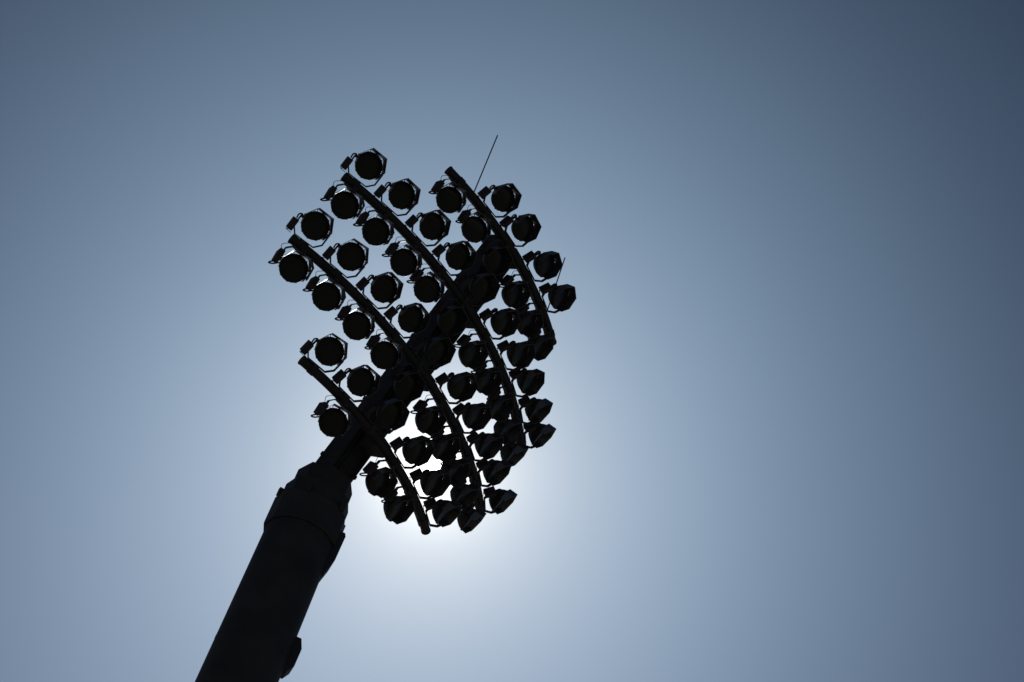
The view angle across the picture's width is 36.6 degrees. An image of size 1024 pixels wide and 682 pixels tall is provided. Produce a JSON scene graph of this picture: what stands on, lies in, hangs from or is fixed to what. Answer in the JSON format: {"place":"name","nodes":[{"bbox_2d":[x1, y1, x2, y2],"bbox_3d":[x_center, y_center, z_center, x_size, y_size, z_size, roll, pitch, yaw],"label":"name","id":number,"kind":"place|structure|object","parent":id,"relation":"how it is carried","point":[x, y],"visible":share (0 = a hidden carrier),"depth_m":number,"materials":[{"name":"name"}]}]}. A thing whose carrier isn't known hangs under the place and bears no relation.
{"place":"outdoors","nodes":[
{"label":"outdoors","id":0,"kind":"place"},
{"bbox_2d":[195,135,564,681],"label":"floodlight mast","id":1,"kind":"object","parent":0,"point":[291,562],"visible":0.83,"depth_m":32.95,"materials":[{"name":"metal"}]},
{"bbox_2d":[268,243,313,282],"bbox_3d":[-4.659,-1.707,33.074,0.930,0.784,0.716,38,-54,-19],"label":"floodlight","id":2,"kind":"object","parent":1,"relation":"hanging from","point":[294,268],"visible":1,"depth_m":32.99,"materials":[{"name":"paint"}]},
{"bbox_2d":[286,208,333,247],"bbox_3d":[-4.284,-2.480,33.288,0.873,0.643,0.816,37,-49,-18],"label":"floodlight","id":3,"kind":"object","parent":1,"relation":"on","point":[316,225],"visible":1,"depth_m":33.27,"materials":[{"name":"paint"}]},
{"bbox_2d":[299,333,347,372],"bbox_3d":[-3.926,0.218,32.864,0.873,0.647,0.820,42,-45,-23],"label":"floodlight","id":4,"kind":"object","parent":1,"relation":"on","point":[330,351],"visible":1,"depth_m":32.84,"materials":[{"name":"paint"}]},
{"bbox_2d":[303,271,345,310],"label":"floodlight","id":5,"kind":"object","parent":1,"relation":"hanging from","point":[327,296],"visible":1,"depth_m":33.29,"materials":[{"name":"paint"}]},
{"bbox_2d":[311,395,351,436],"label":"floodlight","id":6,"kind":"object","parent":1,"relation":"hanging from","point":[334,422],"visible":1,"depth_m":33.02,"materials":[{"name":"paint"}]},
{"bbox_2d":[320,180,364,219],"bbox_3d":[-3.682,-3.133,34.130,0.930,0.797,0.710,38,-49,-19],"label":"floodlight","id":7,"kind":"object","parent":1,"relation":"hanging from","point":[346,205],"visible":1,"depth_m":34.05,"materials":[{"name":"paint"}]},
{"bbox_2d":[322,238,368,277],"bbox_3d":[-3.538,-1.842,33.599,0.873,0.644,0.836,41,-50,-22],"label":"floodlight","id":8,"kind":"object","parent":1,"relation":"on","point":[352,256],"visible":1,"depth_m":33.59,"materials":[{"name":"paint"}]},
{"bbox_2d":[335,300,374,340],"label":"floodlight","id":9,"kind":"object","parent":1,"relation":"hanging from","point":[358,326],"visible":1,"depth_m":33.66,"materials":[{"name":"paint"}]},
{"bbox_2d":[332,364,380,401],"bbox_3d":[-3.301,0.874,33.271,0.810,0.648,0.873,-20,-55,37],"label":"floodlight","id":10,"kind":"object","parent":1,"relation":"on","point":[362,381],"visible":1,"depth_m":33.25,"materials":[{"name":"paint"}]},
{"bbox_2d":[340,148,386,186],"bbox_3d":[-3.232,-3.889,34.317,0.873,0.644,0.812,37,-47,-18],"label":"floodlight","id":11,"kind":"object","parent":1,"relation":"on","point":[369,165],"visible":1,"depth_m":34.30,"materials":[{"name":"paint"}]},
{"bbox_2d":[353,207,394,245],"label":"floodlight","id":12,"kind":"object","parent":1,"relation":"hanging from","point":[376,231],"visible":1,"depth_m":34.31,"materials":[{"name":"paint"}]},
{"bbox_2d":[359,456,397,497],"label":"floodlight","id":13,"kind":"object","parent":1,"relation":"hanging from","point":[380,483],"visible":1,"depth_m":34.13,"materials":[{"name":"paint"}]},
{"bbox_2d":[355,272,403,309],"bbox_3d":[-2.868,-1.156,33.989,0.802,0.644,0.873,-24,-58,35],"label":"floodlight","id":14,"kind":"object","parent":1,"relation":"on","point":[384,288],"visible":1,"depth_m":33.97,"materials":[{"name":"paint"}]},
{"bbox_2d":[364,329,401,369],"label":"floodlight","id":15,"kind":"object","parent":1,"relation":"hanging from","point":[385,355],"visible":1,"depth_m":34.07,"materials":[{"name":"paint"}]},
{"bbox_2d":[362,398,409,433],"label":"floodlight","id":16,"kind":"object","parent":1,"relation":"on","point":[391,414],"visible":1,"depth_m":33.78,"materials":[{"name":"paint"}]},
{"bbox_2d":[374,178,420,215],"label":"floodlight","id":17,"kind":"object","parent":1,"relation":"on","point":[402,194],"visible":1,"depth_m":34.59,"materials":[{"name":"paint"}]},
{"bbox_2d":[381,483,414,523],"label":"floodlight","id":18,"kind":"object","parent":1,"relation":"hanging from","point":[398,509],"visible":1,"depth_m":34.63,"materials":[{"name":"paint"}]},
{"bbox_2d":[382,237,421,276],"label":"floodlight","id":19,"kind":"object","parent":1,"relation":"hanging from","point":[405,262],"visible":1,"depth_m":34.75,"materials":[{"name":"paint"}]},
{"bbox_2d":[387,360,425,401],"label":"floodlight","id":20,"kind":"object","parent":1,"relation":"hanging from","point":[407,385],"visible":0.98,"depth_m":34.63,"materials":[{"name":"paint"}]},
{"bbox_2d":[383,303,430,338],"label":"floodlight","id":21,"kind":"object","parent":1,"relation":"on","point":[413,319],"visible":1,"depth_m":34.41,"materials":[{"name":"paint"}]},
{"bbox_2d":[389,435,434,468],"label":"floodlight","id":22,"kind":"object","parent":1,"relation":"on","point":[416,451],"visible":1,"depth_m":34.44,"materials":[{"name":"paint"}]},
{"bbox_2d":[406,264,444,302],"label":"floodlight","id":23,"kind":"object","parent":1,"relation":"hanging from","point":[429,289],"visible":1,"depth_m":35.14,"materials":[{"name":"paint"}]},
{"bbox_2d":[405,209,450,246],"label":"floodlight","id":24,"kind":"object","parent":1,"relation":"on","point":[433,226],"visible":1,"depth_m":34.99,"materials":[{"name":"paint"}]},
{"bbox_2d":[410,395,446,435],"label":"floodlight","id":25,"kind":"object","parent":1,"relation":"hanging from","point":[429,421],"visible":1,"depth_m":35.29,"materials":[{"name":"paint"}]},
{"bbox_2d":[409,468,450,499],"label":"floodlight","id":26,"kind":"object","parent":1,"relation":"on","point":[435,484],"visible":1,"depth_m":35.03,"materials":[{"name":"paint"}]},
{"bbox_2d":[410,336,455,369],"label":"floodlight","id":27,"kind":"object","parent":1,"relation":"on","point":[438,352],"visible":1,"depth_m":34.90,"materials":[{"name":"paint"}]},
{"bbox_2d":[423,498,462,527],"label":"floodlight","id":28,"kind":"object","parent":1,"relation":"on","point":[446,513],"visible":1,"depth_m":35.66,"materials":[{"name":"paint"}]},
{"bbox_2d":[429,422,460,461],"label":"floodlight","id":29,"kind":"object","parent":1,"relation":"hanging from","point":[447,447],"visible":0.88,"depth_m":35.87,"materials":[{"name":"paint"}]},
{"bbox_2d":[428,175,466,213],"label":"floodlight","id":30,"kind":"object","parent":1,"relation":"hanging from","point":[450,199],"visible":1,"depth_m":35.74,"materials":[{"name":"metal"}]},
{"bbox_2d":[430,295,468,334],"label":"floodlight","id":31,"kind":"object","parent":1,"relation":"hanging from","point":[451,320],"visible":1,"depth_m":35.68,"materials":[{"name":"paint"}]},
{"bbox_2d":[431,240,476,275],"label":"floodlight","id":32,"kind":"object","parent":1,"relation":"on","point":[458,256],"visible":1,"depth_m":35.43,"materials":[{"name":"paint"}]},
{"bbox_2d":[440,451,469,486],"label":"floodlight","id":33,"kind":"object","parent":1,"relation":"hanging from","point":[458,470],"visible":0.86,"depth_m":36.51,"materials":[{"name":"paint"}]},
{"bbox_2d":[435,371,478,403],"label":"floodlight","id":34,"kind":"object","parent":1,"relation":"on","point":[461,387],"visible":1,"depth_m":35.54,"materials":[{"name":"paint"}]},
{"bbox_2d":[450,475,479,509],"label":"floodlight","id":35,"kind":"object","parent":1,"relation":"hanging from","point":[464,494],"visible":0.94,"depth_m":36.99,"materials":[{"name":"paint"}]},
{"bbox_2d":[454,330,488,369],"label":"floodlight","id":36,"kind":"object","parent":1,"relation":"hanging from","point":[471,355],"visible":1,"depth_m":36.32,"materials":[{"name":"paint"}]},
{"bbox_2d":[452,402,491,433],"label":"floodlight","id":37,"kind":"object","parent":1,"relation":"on","point":[476,417],"visible":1,"depth_m":36.24,"materials":[{"name":"paint"}]},
{"bbox_2d":[457,499,486,533],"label":"floodlight","id":38,"kind":"object","parent":1,"relation":"hanging from","point":[469,518],"visible":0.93,"depth_m":37.55,"materials":[{"name":"paint"}]},
{"bbox_2d":[455,205,490,242],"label":"floodlight","id":39,"kind":"object","parent":1,"relation":"hanging from","point":[475,229],"visible":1,"depth_m":36.16,"materials":[{"name":"paint"}]},
{"bbox_2d":[456,272,499,305],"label":"floodlight","id":40,"kind":"object","parent":1,"relation":"on","point":[483,288],"visible":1,"depth_m":35.90,"materials":[{"name":"paint"}]},
{"bbox_2d":[466,431,503,461],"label":"floodlight","id":41,"kind":"object","parent":1,"relation":"on","point":[488,446],"visible":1,"depth_m":36.82,"materials":[{"name":"paint"}]},
{"bbox_2d":[471,356,502,395],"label":"floodlight","id":42,"kind":"object","parent":1,"relation":"hanging from","point":[489,381],"visible":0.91,"depth_m":36.87,"materials":[{"name":"paint"}]},
{"bbox_2d":[476,459,511,486],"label":"floodlight","id":43,"kind":"object","parent":1,"relation":"on","point":[495,472],"visible":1,"depth_m":37.45,"materials":[{"name":"paint"}]},
{"bbox_2d":[476,235,512,274],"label":"floodlight","id":44,"kind":"object","parent":1,"relation":"hanging from","point":[494,260],"visible":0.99,"depth_m":36.71,"materials":[{"name":"paint"}]},
{"bbox_2d":[477,183,521,217],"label":"floodlight","id":45,"kind":"object","parent":1,"relation":"on","point":[504,198],"visible":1,"depth_m":36.47,"materials":[{"name":"metal"}]},
{"bbox_2d":[479,308,520,339],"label":"floodlight","id":46,"kind":"object","parent":1,"relation":"on","point":[506,322],"visible":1,"depth_m":36.53,"materials":[{"name":"paint"}]},
{"bbox_2d":[486,383,513,421],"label":"floodlight","id":47,"kind":"object","parent":1,"relation":"hanging from","point":[502,406],"visible":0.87,"depth_m":37.40,"materials":[{"name":"paint"}]},
{"bbox_2d":[483,486,517,513],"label":"floodlight","id":48,"kind":"object","parent":1,"relation":"on","point":[501,500],"visible":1,"depth_m":38.08,"materials":[{"name":"paint"}]},
{"bbox_2d":[493,410,521,444],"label":"floodlight","id":49,"kind":"object","parent":1,"relation":"hanging from","point":[509,430],"visible":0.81,"depth_m":37.98,"materials":[{"name":"paint"}]},
{"bbox_2d":[500,435,528,466],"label":"floodlight","id":50,"kind":"object","parent":1,"relation":"hanging from","point":[513,452],"visible":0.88,"depth_m":38.46,"materials":[{"name":"paint"}]},
{"bbox_2d":[500,271,530,309],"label":"floodlight","id":51,"kind":"object","parent":1,"relation":"hanging from","point":[516,295],"visible":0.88,"depth_m":37.39,"materials":[{"name":"paint"}]},
{"bbox_2d":[497,340,535,370],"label":"floodlight","id":52,"kind":"object","parent":1,"relation":"on","point":[521,355],"visible":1,"depth_m":37.12,"materials":[{"name":"paint"}]},
{"bbox_2d":[499,213,541,246],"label":"floodlight","id":53,"kind":"object","parent":1,"relation":"on","point":[524,229],"visible":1,"depth_m":37.02,"materials":[{"name":"paint"}]},
{"bbox_2d":[508,368,544,397],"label":"floodlight","id":54,"kind":"object","parent":1,"relation":"on","point":[530,382],"visible":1,"depth_m":37.77,"materials":[{"name":"paint"}]},
{"bbox_2d":[515,299,543,336],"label":"floodlight","id":55,"kind":"object","parent":1,"relation":"hanging from","point":[531,319],"visible":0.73,"depth_m":37.95,"materials":[{"name":"paint"}]},
{"bbox_2d":[518,396,552,424],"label":"floodlight","id":56,"kind":"object","parent":1,"relation":"on","point":[537,411],"visible":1,"depth_m":38.39,"materials":[{"name":"paint"}]},
{"bbox_2d":[523,421,555,448],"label":"floodlight","id":57,"kind":"object","parent":1,"relation":"on","point":[540,435],"visible":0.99,"depth_m":39.07,"materials":[{"name":"paint"}]},
{"bbox_2d":[527,327,553,360],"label":"floodlight","id":58,"kind":"object","parent":1,"relation":"hanging from","point":[544,344],"visible":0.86,"depth_m":38.48,"materials":[{"name":"paint"}]},
{"bbox_2d":[522,250,562,281],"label":"floodlight","id":59,"kind":"object","parent":1,"relation":"on","point":[547,265],"visible":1,"depth_m":37.59,"materials":[{"name":"paint"}]},
{"bbox_2d":[539,282,575,312],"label":"floodlight","id":60,"kind":"object","parent":1,"relation":"on","point":[561,298],"visible":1,"depth_m":38.19,"materials":[{"name":"paint"}]},
{"bbox_2d":[0,0,1023,681],"label":"sky","id":61,"kind":"structure","parent":0,"point":[784,371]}
]}

